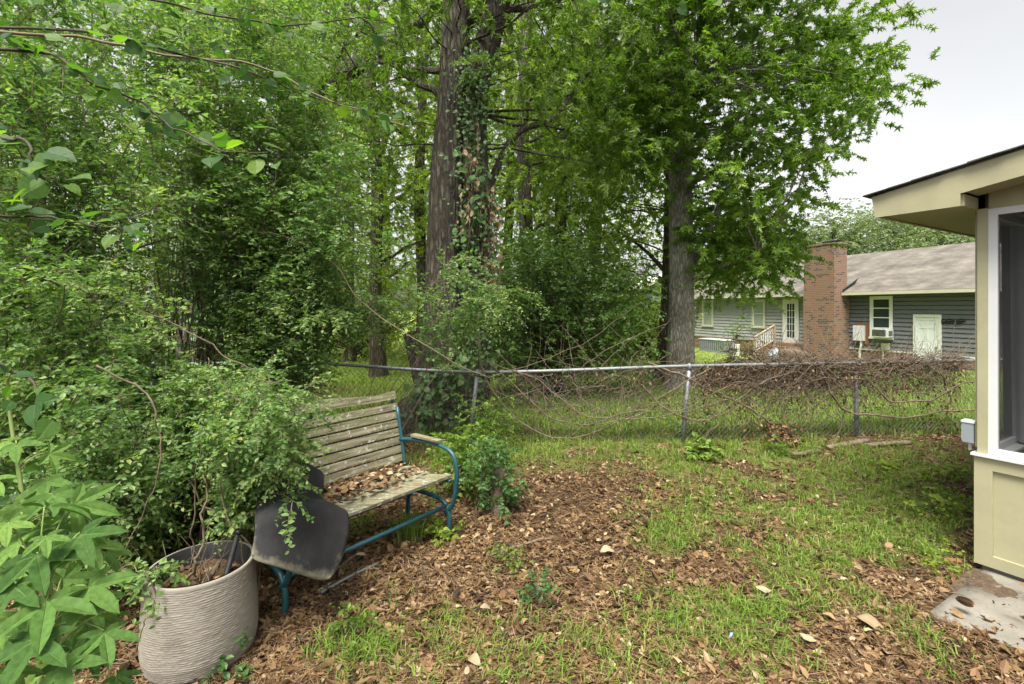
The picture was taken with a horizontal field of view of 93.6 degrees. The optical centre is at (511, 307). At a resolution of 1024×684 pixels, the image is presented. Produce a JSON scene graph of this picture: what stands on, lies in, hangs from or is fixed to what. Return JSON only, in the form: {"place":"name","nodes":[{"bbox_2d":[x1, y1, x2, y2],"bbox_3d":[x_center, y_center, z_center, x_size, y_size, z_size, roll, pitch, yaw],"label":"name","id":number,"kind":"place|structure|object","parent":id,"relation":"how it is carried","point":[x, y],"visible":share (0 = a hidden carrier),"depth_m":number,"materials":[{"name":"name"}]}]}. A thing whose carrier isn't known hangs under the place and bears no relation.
{"place":"outdoors","nodes":[
{"label":"outdoors","id":0,"kind":"place"},
{"bbox_2d":[140,419,251,568],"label":"privet shrub","id":1,"kind":"object","parent":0,"point":[203,442],"visible":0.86,"depth_m":2.40,"materials":[{"name":"green plant"}]},
{"bbox_2d":[0,0,1023,310],"label":"sky","id":2,"kind":"structure","parent":0,"point":[976,111],"materials":[{"name":"white"}]},
{"bbox_2d":[0,311,1023,683],"bbox_3d":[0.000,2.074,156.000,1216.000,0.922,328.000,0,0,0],"label":"ground","id":3,"kind":"structure","parent":0,"point":[586,497],"depth_m":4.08,"materials":[{"name":"brown plant"}]},
{"bbox_2d":[0,373,143,683],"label":"sweetgum sapling","id":4,"kind":"object","parent":3,"relation":"on","point":[37,626],"visible":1,"depth_m":1.04,"materials":[{"name":"green plant"}]},
{"bbox_2d":[0,42,171,335],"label":"forest tree","id":5,"kind":"object","parent":3,"relation":"on","point":[139,137],"visible":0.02,"depth_m":23.50,"materials":[{"name":"green plant"}]},
{"bbox_2d":[1,0,180,284],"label":"forest tree","id":6,"kind":"object","parent":3,"relation":"on","point":[104,126],"visible":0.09,"depth_m":12.02,"materials":[{"name":"green plant"}]},
{"bbox_2d":[0,210,212,544],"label":"privet shrub","id":7,"kind":"object","parent":3,"relation":"on","point":[86,364],"visible":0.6,"depth_m":2.95,"materials":[{"name":"green plant"}]},
{"bbox_2d":[0,367,216,610],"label":"privet shrub","id":8,"kind":"object","parent":3,"relation":"on","point":[130,470],"visible":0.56,"depth_m":2.48,"materials":[{"name":"green plant"}]},
{"bbox_2d":[0,354,217,523],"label":"privet shrub","id":9,"kind":"object","parent":3,"relation":"on","point":[179,358],"depth_m":3.64,"materials":[{"name":"green plant"}]},
{"bbox_2d":[0,0,243,508],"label":"privet shrub","id":10,"kind":"object","parent":3,"relation":"on","point":[15,81],"visible":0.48,"depth_m":3.41,"materials":[{"name":"green plant"}]},
{"bbox_2d":[0,346,266,562],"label":"laurel shrub","id":11,"kind":"object","parent":3,"relation":"on","point":[13,490],"visible":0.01,"depth_m":3.15,"materials":[{"name":"green plant"}]},
{"bbox_2d":[103,557,191,633],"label":"privet shrub","id":12,"kind":"object","parent":3,"relation":"on","point":[153,574],"visible":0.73,"depth_m":2.10,"materials":[{"name":"green plant"}]},
{"bbox_2d":[65,222,268,378],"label":"hedge shrub","id":13,"kind":"object","parent":3,"relation":"on","point":[153,351],"visible":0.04,"depth_m":9.97,"materials":[{"name":"green plant"}]},
{"bbox_2d":[47,97,320,347],"bbox_3d":[-17.260,-4.865,26.591,17.332,17.123,9.594,0,0,0],"label":"forest tree","id":14,"kind":"object","parent":3,"relation":"on","point":[263,102],"depth_m":26.03,"materials":[{"name":"green plant"}]},
{"bbox_2d":[138,540,258,683],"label":"planter","id":15,"kind":"object","parent":3,"relation":"on","point":[200,627],"visible":0.85,"depth_m":2.10,"materials":[{"name":"ceramic"}]},
{"bbox_2d":[96,365,161,574],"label":"bare branch","id":16,"kind":"object","parent":15,"relation":"in","point":[127,381],"visible":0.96,"depth_m":2.15,"materials":[{"name":"brown plant"}]},
{"bbox_2d":[186,475,208,580],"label":"bare branch","id":17,"kind":"object","parent":15,"relation":"in","point":[189,575],"visible":0.96,"depth_m":2.23,"materials":[{"name":"brown plant"}]},
{"bbox_2d":[162,511,245,586],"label":"dry stems","id":18,"kind":"object","parent":15,"relation":"in","point":[212,569],"visible":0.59,"depth_m":2.29,"materials":[{"name":"brown plant"}]},
{"bbox_2d":[101,347,323,558],"bbox_3d":[-2.029,1.001,3.318,1.264,1.512,2.104,0,0,-29],"label":"privet shrub","id":19,"kind":"object","parent":15,"relation":"in","point":[187,397],"visible":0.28,"depth_m":2.94,"materials":[{"name":"green plant"}]},
{"bbox_2d":[78,281,277,383],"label":"bare branch","id":20,"kind":"object","parent":19,"relation":"attached to","point":[185,330],"visible":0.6,"depth_m":3.23,"materials":[{"name":"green plant"}]},
{"bbox_2d":[223,530,241,574],"bbox_3d":[-1.350,1.206,2.311,0.030,0.239,0.128,0,0,11],"label":"pipe stake","id":21,"kind":"object","parent":15,"relation":"in","point":[231,556],"visible":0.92,"depth_m":2.32,"materials":[{"name":"black plastic"}]},
{"bbox_2d":[177,381,331,588],"bbox_3d":[-1.378,1.053,2.598,0.711,1.311,1.435,0,0,-35],"label":"privet shrub","id":22,"kind":"object","parent":15,"relation":"in","point":[235,467],"visible":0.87,"depth_m":2.41,"materials":[{"name":"green plant"}]},
{"bbox_2d":[158,365,355,560],"bbox_3d":[-1.611,1.024,2.770,1.298,1.357,0.972,0,0,0],"label":"privet shrub","id":23,"kind":"object","parent":15,"relation":"in","point":[290,394],"visible":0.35,"depth_m":2.71,"materials":[{"name":"green plant"}]},
{"bbox_2d":[64,15,351,360],"bbox_3d":[-10.788,-4.848,15.578,8.237,14.196,11.174,0,0,-41],"label":"forest tree","id":24,"kind":"object","parent":3,"relation":"on","point":[163,267],"visible":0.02,"depth_m":15.44,"materials":[{"name":"green plant"}]},
{"bbox_2d":[54,0,390,393],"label":"forest tree","id":25,"kind":"object","parent":3,"relation":"on","point":[179,310],"visible":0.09,"depth_m":7.97,"materials":[{"name":"green plant"}]},
{"bbox_2d":[168,210,233,347],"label":"creeper","id":26,"kind":"object","parent":25,"relation":"attached to","point":[194,333],"visible":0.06,"depth_m":7.74,"materials":[{"name":"green plant"}]},
{"bbox_2d":[75,0,370,393],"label":"tree","id":27,"kind":"object","parent":3,"relation":"on","point":[199,283],"visible":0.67,"depth_m":4.51,"materials":[{"name":"green plant"}]},
{"bbox_2d":[200,627,255,683],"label":"weed","id":28,"kind":"object","parent":3,"relation":"on","point":[222,666],"visible":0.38,"depth_m":2.11,"materials":[{"name":"green plant"}]},
{"bbox_2d":[165,61,423,430],"bbox_3d":[-2.200,-0.405,4.960,2.412,4.188,2.774,0,0,-31],"label":"privet shrub","id":29,"kind":"object","parent":3,"relation":"on","point":[316,231],"visible":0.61,"depth_m":4.60,"materials":[{"name":"green plant"}]},
{"bbox_2d":[66,231,487,376],"bbox_3d":[-2.296,-0.033,4.410,4.162,1.348,0.087,0,0,1],"label":"bare branch","id":30,"kind":"object","parent":29,"relation":"attached to","point":[147,244],"visible":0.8,"depth_m":4.39,"materials":[{"name":"brown plant"}]},
{"bbox_2d":[219,0,393,246],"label":"forest tree","id":31,"kind":"object","parent":3,"relation":"on","point":[313,86],"visible":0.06,"depth_m":13.84,"materials":[{"name":"green plant"}]},
{"bbox_2d":[194,242,439,436],"bbox_3d":[-2.175,0.495,5.021,2.383,2.413,2.124,0,0,36],"label":"privet shrub","id":32,"kind":"object","parent":3,"relation":"on","point":[253,339],"visible":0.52,"depth_m":4.57,"materials":[{"name":"green plant"}]},
{"bbox_2d":[230,0,432,364],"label":"forest tree","id":33,"kind":"object","parent":3,"relation":"on","point":[349,357],"visible":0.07,"depth_m":21.51,"materials":[{"name":"green plant"}]},
{"bbox_2d":[258,77,435,349],"bbox_3d":[-8.149,-4.994,28.710,17.925,19.047,9.984,0,0,0],"label":"forest tree","id":34,"kind":"object","parent":3,"relation":"on","point":[395,197],"visible":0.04,"depth_m":28.63,"materials":[{"name":"green plant"}]},
{"bbox_2d":[240,391,458,615],"bbox_3d":[-1.046,1.150,3.175,0.751,1.003,1.250,0,0,38],"label":"glider bench","id":35,"kind":"object","parent":3,"relation":"on","point":[408,487],"visible":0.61,"depth_m":3.45,"materials":[{"name":"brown wood"}]},
{"bbox_2d":[251,460,348,580],"bbox_3d":[-1.181,1.143,2.677,0.467,0.473,0.793,0,0,-28],"label":"rubber mat","id":36,"kind":"object","parent":35,"relation":"on","point":[316,551],"visible":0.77,"depth_m":2.42,"materials":[{"name":"black rubber"}]},
{"bbox_2d":[323,462,432,507],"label":"fallen leaves","id":37,"kind":"object","parent":35,"relation":"on","point":[346,487],"visible":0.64,"depth_m":3.28,"materials":[{"name":"brown plant"}]},
{"bbox_2d":[225,0,480,323],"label":"leaning tree","id":38,"kind":"object","parent":3,"relation":"on","point":[420,24],"visible":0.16,"depth_m":10.83,"materials":[{"name":"green plant"}]},
{"bbox_2d":[311,613,395,678],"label":"grass tuft","id":39,"kind":"object","parent":3,"relation":"on","point":[364,646],"visible":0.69,"depth_m":2.25,"materials":[{"name":"green plant"}]},
{"bbox_2d":[323,602,390,657],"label":"weed","id":40,"kind":"object","parent":3,"relation":"on","point":[350,619],"visible":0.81,"depth_m":2.35,"materials":[{"name":"green plant"}]},
{"bbox_2d":[349,509,384,537],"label":"weed","id":41,"kind":"object","parent":3,"relation":"on","point":[367,521],"visible":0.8,"depth_m":3.50,"materials":[{"name":"green plant"}]},
{"bbox_2d":[0,0,741,440],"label":"redbud tree","id":42,"kind":"object","parent":3,"relation":"on","point":[34,186],"visible":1,"depth_m":1.54,"materials":[{"name":"green plant"}]},
{"bbox_2d":[0,30,408,127],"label":"bare branch","id":43,"kind":"object","parent":42,"relation":"attached to","point":[103,42],"visible":0.7,"depth_m":2.40,"materials":[{"name":"brown plant"}]},
{"bbox_2d":[325,241,416,360],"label":"hedge shrub","id":44,"kind":"object","parent":3,"relation":"on","point":[386,325],"visible":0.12,"depth_m":23.85,"materials":[{"name":"green plant"}]},
{"bbox_2d":[255,0,493,377],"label":"forest tree","id":45,"kind":"object","parent":3,"relation":"on","point":[375,349],"visible":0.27,"depth_m":14.82,"materials":[{"name":"green plant"}]},
{"bbox_2d":[385,504,437,543],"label":"grass tuft","id":46,"kind":"object","parent":3,"relation":"on","point":[415,526],"visible":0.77,"depth_m":3.46,"materials":[{"name":"green plant"}]},
{"bbox_2d":[259,0,603,336],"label":"forest tree","id":47,"kind":"object","parent":3,"relation":"on","point":[420,208],"visible":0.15,"depth_m":16.81,"materials":[{"name":"green plant"}]},
{"bbox_2d":[410,516,470,547],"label":"weed","id":48,"kind":"object","parent":3,"relation":"on","point":[438,522],"visible":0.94,"depth_m":3.42,"materials":[{"name":"green plant"}]},
{"bbox_2d":[349,247,551,458],"bbox_3d":[-0.665,0.531,5.591,2.369,2.365,1.663,0,0,0],"label":"privet shrub","id":49,"kind":"object","parent":3,"relation":"on","point":[473,302],"visible":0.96,"depth_m":5.57,"materials":[{"name":"green plant"}]},
{"bbox_2d":[417,402,508,505],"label":"leafy weed","id":50,"kind":"object","parent":3,"relation":"on","point":[460,450],"visible":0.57,"depth_m":4.16,"materials":[{"name":"green plant"}]},
{"bbox_2d":[244,0,709,432],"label":"twin trunk tree","id":51,"kind":"object","parent":3,"relation":"on","point":[458,19],"visible":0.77,"depth_m":6.72,"materials":[{"name":"green plant"}]},
{"bbox_2d":[400,352,483,435],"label":"creeper","id":52,"kind":"object","parent":51,"relation":"attached to","point":[430,396],"visible":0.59,"depth_m":6.34,"materials":[{"name":"green plant"}]},
{"bbox_2d":[452,132,491,247],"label":"creeper","id":53,"kind":"object","parent":51,"relation":"attached to","point":[471,206],"visible":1,"depth_m":6.42,"materials":[{"name":"green plant"}]},
{"bbox_2d":[439,40,516,397],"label":"creeper","id":54,"kind":"object","parent":51,"relation":"attached to","point":[480,87],"visible":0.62,"depth_m":6.55,"materials":[{"name":"green plant"}]},
{"bbox_2d":[476,166,515,309],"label":"creeper","id":55,"kind":"object","parent":51,"relation":"attached to","point":[492,216],"visible":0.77,"depth_m":6.67,"materials":[{"name":"green plant"}]},
{"bbox_2d":[441,372,544,458],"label":"leafy weed","id":56,"kind":"object","parent":3,"relation":"on","point":[481,430],"visible":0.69,"depth_m":5.43,"materials":[{"name":"green plant"}]},
{"bbox_2d":[459,434,528,526],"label":"creeping shrub","id":57,"kind":"object","parent":3,"relation":"on","point":[501,462],"visible":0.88,"depth_m":3.80,"materials":[{"name":"green plant"}]},
{"bbox_2d":[490,467,504,515],"bbox_3d":[-0.123,1.491,3.868,0.161,0.419,0.173,0,0,0],"label":"wooden stump","id":58,"kind":"object","parent":3,"relation":"on","point":[497,492],"visible":0.6,"depth_m":3.82,"materials":[{"name":"brown wood"}]},
{"bbox_2d":[484,542,536,579],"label":"weed","id":59,"kind":"object","parent":3,"relation":"on","point":[503,558],"visible":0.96,"depth_m":3.05,"materials":[{"name":"green plant"}]},
{"bbox_2d":[393,13,662,360],"bbox_3d":[1.117,-6.260,20.900,11.936,17.357,10.603,0,0,0],"label":"forest tree","id":60,"kind":"object","parent":3,"relation":"on","point":[509,199],"visible":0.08,"depth_m":19.85,"materials":[{"name":"green plant"}]},
{"bbox_2d":[516,564,561,612],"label":"weed","id":61,"kind":"object","parent":3,"relation":"on","point":[540,589],"visible":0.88,"depth_m":2.72,"materials":[{"name":"green plant"}]},
{"bbox_2d":[425,114,661,352],"bbox_3d":[2.216,-5.048,29.721,16.503,18.382,10.359,0,0,0],"label":"forest tree","id":62,"kind":"object","parent":3,"relation":"on","point":[609,216],"visible":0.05,"depth_m":29.07,"materials":[{"name":"green plant"}]},
{"bbox_2d":[114,358,1002,441],"bbox_3d":[0.842,1.209,6.165,11.547,1.088,3.979,0,0,-22],"label":"chain link fence","id":63,"kind":"object","parent":3,"relation":"on","point":[686,397],"visible":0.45,"depth_m":5.95,"materials":[{"name":"metal"}]},
{"bbox_2d":[484,359,702,424],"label":"dead vine","id":64,"kind":"object","parent":63,"relation":"attached to","point":[571,422],"visible":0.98,"depth_m":5.88,"materials":[{"name":"brown plant"}]},
{"bbox_2d":[477,356,711,438],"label":"dead vine","id":65,"kind":"object","parent":63,"relation":"attached to","point":[585,434],"visible":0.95,"depth_m":5.88,"materials":[{"name":"brown plant"}]},
{"bbox_2d":[487,362,730,419],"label":"dead vine","id":66,"kind":"object","parent":63,"relation":"attached to","point":[600,417],"visible":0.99,"depth_m":5.84,"materials":[{"name":"brown plant"}]},
{"bbox_2d":[416,307,1002,446],"bbox_3d":[2.655,0.944,5.927,7.667,1.980,0.970,0,0,-5],"label":"vine tangle","id":67,"kind":"object","parent":63,"relation":"attached to","point":[860,367],"visible":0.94,"depth_m":6.03,"materials":[{"name":"brown plant"}]},
{"bbox_2d":[820,371,974,418],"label":"dead vine","id":68,"kind":"object","parent":63,"relation":"attached to","point":[828,387],"visible":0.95,"depth_m":6.13,"materials":[{"name":"brown plant"}]},
{"bbox_2d":[487,0,635,384],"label":"straight tree","id":69,"kind":"object","parent":3,"relation":"on","point":[523,204],"visible":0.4,"depth_m":12.85,"materials":[{"name":"green plant"}]},
{"bbox_2d":[139,347,1002,383],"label":"lawn grass","id":70,"kind":"structure","parent":3,"relation":"on","point":[376,379],"depth_m":15.68,"materials":[{"name":"green plant"}]},
{"bbox_2d":[488,1,663,354],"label":"leaning tree","id":71,"kind":"object","parent":3,"relation":"on","point":[562,219],"visible":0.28,"depth_m":14.32,"materials":[{"name":"green plant"}]},
{"bbox_2d":[545,615,610,662],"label":"grass tuft","id":72,"kind":"object","parent":3,"relation":"on","point":[571,632],"visible":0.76,"depth_m":2.38,"materials":[{"name":"green plant"}]},
{"bbox_2d":[490,205,690,406],"bbox_3d":[1.212,-0.128,10.134,5.286,4.253,4.822,0,0,0],"label":"evergreen shrub","id":73,"kind":"object","parent":3,"relation":"on","point":[600,298],"visible":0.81,"depth_m":9.26,"materials":[{"name":"green plant"}]},
{"bbox_2d":[550,1,707,365],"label":"forest tree","id":74,"kind":"object","parent":3,"relation":"on","point":[645,238],"visible":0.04,"depth_m":19.04,"materials":[{"name":"green plant"}]},
{"bbox_2d":[276,419,1010,683],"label":"grass","id":75,"kind":"structure","parent":3,"relation":"on","point":[874,535],"depth_m":3.26,"materials":[{"name":"green plant"}]},
{"bbox_2d":[604,269,708,358],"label":"hedge shrub","id":76,"kind":"object","parent":3,"relation":"on","point":[649,333],"visible":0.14,"depth_m":23.32,"materials":[{"name":"green plant"}]},
{"bbox_2d":[523,10,807,380],"bbox_3d":[4.977,-4.804,14.462,9.403,13.918,8.292,0,0,0],"label":"slim tree","id":77,"kind":"object","parent":3,"relation":"on","point":[663,267],"visible":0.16,"depth_m":13.73,"materials":[{"name":"green plant"}]},
{"bbox_2d":[683,431,725,463],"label":"weed","id":78,"kind":"object","parent":3,"relation":"on","point":[696,454],"visible":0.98,"depth_m":5.21,"materials":[{"name":"green plant"}]},
{"bbox_2d":[699,338,734,353],"bbox_3d":[11.609,2.162,27.269,0.860,0.776,1.979,0,0,-19],"label":"air conditioning condenser","id":79,"kind":"object","parent":3,"relation":"on","point":[709,342],"visible":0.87,"depth_m":27.03,"materials":[{"name":"grey paint"}]},
{"bbox_2d":[660,335,778,385],"bbox_3d":[6.167,1.466,12.594,4.458,1.508,2.978,0,0,-16],"label":"brush pile","id":80,"kind":"object","parent":3,"relation":"on","point":[734,357],"visible":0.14,"depth_m":12.38,"materials":[{"name":"brown plant"}]},
{"bbox_2d":[519,0,940,391],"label":"sweetgum tree","id":81,"kind":"object","parent":3,"relation":"on","point":[688,77],"visible":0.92,"depth_m":9.44,"materials":[{"name":"green plant"}]},
{"bbox_2d":[712,314,761,358],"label":"foundation shrub","id":82,"kind":"object","parent":3,"relation":"on","point":[735,329],"visible":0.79,"depth_m":20.13,"materials":[{"name":"green plant"}]},
{"bbox_2d":[760,433,790,456],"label":"weed","id":83,"kind":"object","parent":3,"relation":"on","point":[775,444],"visible":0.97,"depth_m":5.43,"materials":[{"name":"green plant"}]},
{"bbox_2d":[744,411,812,451],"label":"dead leaf clump","id":84,"kind":"object","parent":3,"relation":"on","point":[783,434],"visible":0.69,"depth_m":5.71,"materials":[{"name":"brown plant"}]},
{"bbox_2d":[694,240,1002,372],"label":"neighbour house","id":85,"kind":"structure","parent":3,"relation":"on","point":[898,292],"depth_m":20.60,"materials":[{"name":"wood"}]},
{"bbox_2d":[701,300,713,326],"bbox_3d":[11.793,0.339,29.040,0.057,1.609,1.005,0,0,-19],"label":"window","id":86,"kind":"structure","parent":85,"relation":"in","point":[709,318],"depth_m":29.07,"materials":[{"name":"clear glass"}]},
{"bbox_2d":[751,299,765,328],"bbox_3d":[13.024,0.314,25.450,0.057,1.546,0.941,0,0,-19],"label":"window","id":87,"kind":"structure","parent":85,"relation":"in","point":[758,315],"depth_m":25.40,"materials":[{"name":"white glass"}]},
{"bbox_2d":[753,325,775,357],"bbox_3d":[12.388,1.689,23.610,1.138,1.742,0.109,0,0,-5],"label":"stair railing","id":88,"kind":"object","parent":85,"relation":"on","point":[765,330],"visible":0.69,"depth_m":23.60,"materials":[{"name":"beige wood"}]},
{"bbox_2d":[782,299,798,342],"bbox_3d":[13.668,0.637,23.605,0.037,2.155,0.901,0,0,-19],"label":"door","id":89,"kind":"structure","parent":85,"relation":"in","point":[792,309],"depth_m":23.61,"materials":[{"name":"white glass"}]},
{"bbox_2d":[853,323,868,357],"bbox_3d":[14.722,1.566,20.316,0.176,1.850,0.580,0,0,-19],"label":"electric meter","id":90,"kind":"object","parent":85,"relation":"attached to","point":[864,333],"visible":0.73,"depth_m":20.26,"materials":[{"name":"white metal"}]},
{"bbox_2d":[868,296,893,339],"bbox_3d":[15.028,0.406,19.609,0.057,1.754,0.944,0,0,-19],"label":"window","id":91,"kind":"structure","parent":85,"relation":"in","point":[881,307],"depth_m":19.61,"materials":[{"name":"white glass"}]},
{"bbox_2d":[913,314,941,368],"bbox_3d":[15.561,1.328,18.046,0.072,2.150,0.925,0,0,-19],"label":"door","id":92,"kind":"structure","parent":85,"relation":"in","point":[926,321],"depth_m":18.04,"materials":[{"name":"white paint"}]},
{"bbox_2d":[785,197,911,259],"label":"distant tree","id":93,"kind":"object","parent":3,"relation":"on","point":[850,239],"visible":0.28,"depth_m":40.24,"materials":[{"name":"green plant"}]},
{"bbox_2d":[830,198,956,253],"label":"distant tree","id":94,"kind":"object","parent":3,"relation":"on","point":[895,225],"visible":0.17,"depth_m":42.63,"materials":[{"name":"green plant"}]},
{"bbox_2d":[862,598,960,655],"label":"grass tuft","id":95,"kind":"object","parent":3,"relation":"on","point":[929,632],"visible":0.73,"depth_m":2.37,"materials":[{"name":"plant"}]},
{"bbox_2d":[891,534,947,564],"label":"grass tuft","id":96,"kind":"object","parent":3,"relation":"on","point":[924,541],"visible":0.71,"depth_m":3.25,"materials":[{"name":"green plant"}]},
{"bbox_2d":[881,221,974,250],"bbox_3d":[35.698,-3.387,39.010,14.363,11.927,10.307,0,0,0],"label":"distant tree","id":97,"kind":"object","parent":3,"relation":"on","point":[930,235],"visible":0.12,"depth_m":37.62,"materials":[{"name":"green plant"}]},
{"bbox_2d":[903,486,973,519],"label":"weed","id":98,"kind":"object","parent":3,"relation":"on","point":[935,497],"visible":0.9,"depth_m":3.75,"materials":[{"name":"green plant"}]},
{"bbox_2d":[862,144,1023,581],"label":"screened porch","id":99,"kind":"object","parent":3,"relation":"on","point":[980,200],"visible":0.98,"depth_m":2.94,"materials":[{"name":"wood"}]},
{"bbox_2d":[961,418,975,449],"bbox_3d":[2.909,0.808,3.058,0.083,0.188,0.065,0,0,-31],"label":"electrical box","id":100,"kind":"object","parent":99,"relation":"attached to","point":[968,430],"visible":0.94,"depth_m":3.04,"materials":[{"name":"grey paint"}]},
{"bbox_2d":[1001,225,1023,442],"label":"curtain","id":101,"kind":"object","parent":99,"relation":"hanging from","point":[1012,247],"visible":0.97,"depth_m":3.20,"materials":[{"name":"grey fabric"}]},
{"bbox_2d":[918,461,969,482],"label":"weed","id":102,"kind":"object","parent":3,"relation":"on","point":[948,470],"visible":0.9,"depth_m":4.55,"materials":[{"name":"green plant"}]},
{"bbox_2d":[917,537,974,580],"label":"weed","id":103,"kind":"object","parent":3,"relation":"on","point":[941,562],"visible":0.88,"depth_m":2.98,"materials":[{"name":"green plant"}]},
{"bbox_2d":[150,379,1003,436],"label":"meadow grass","id":104,"kind":"structure","parent":0,"point":[910,411],"depth_m":7.42,"materials":[{"name":"green plant"}]},
{"bbox_2d":[931,569,1023,652],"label":"path","id":105,"kind":"structure","parent":0,"point":[1011,610],"depth_m":2.55,"materials":[{"name":"concrete"}]},
{"bbox_2d":[949,568,1017,598],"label":"dirt","id":106,"kind":"structure","parent":105,"relation":"on","point":[987,583],"depth_m":2.80,"materials":[{"name":"brown soil"}]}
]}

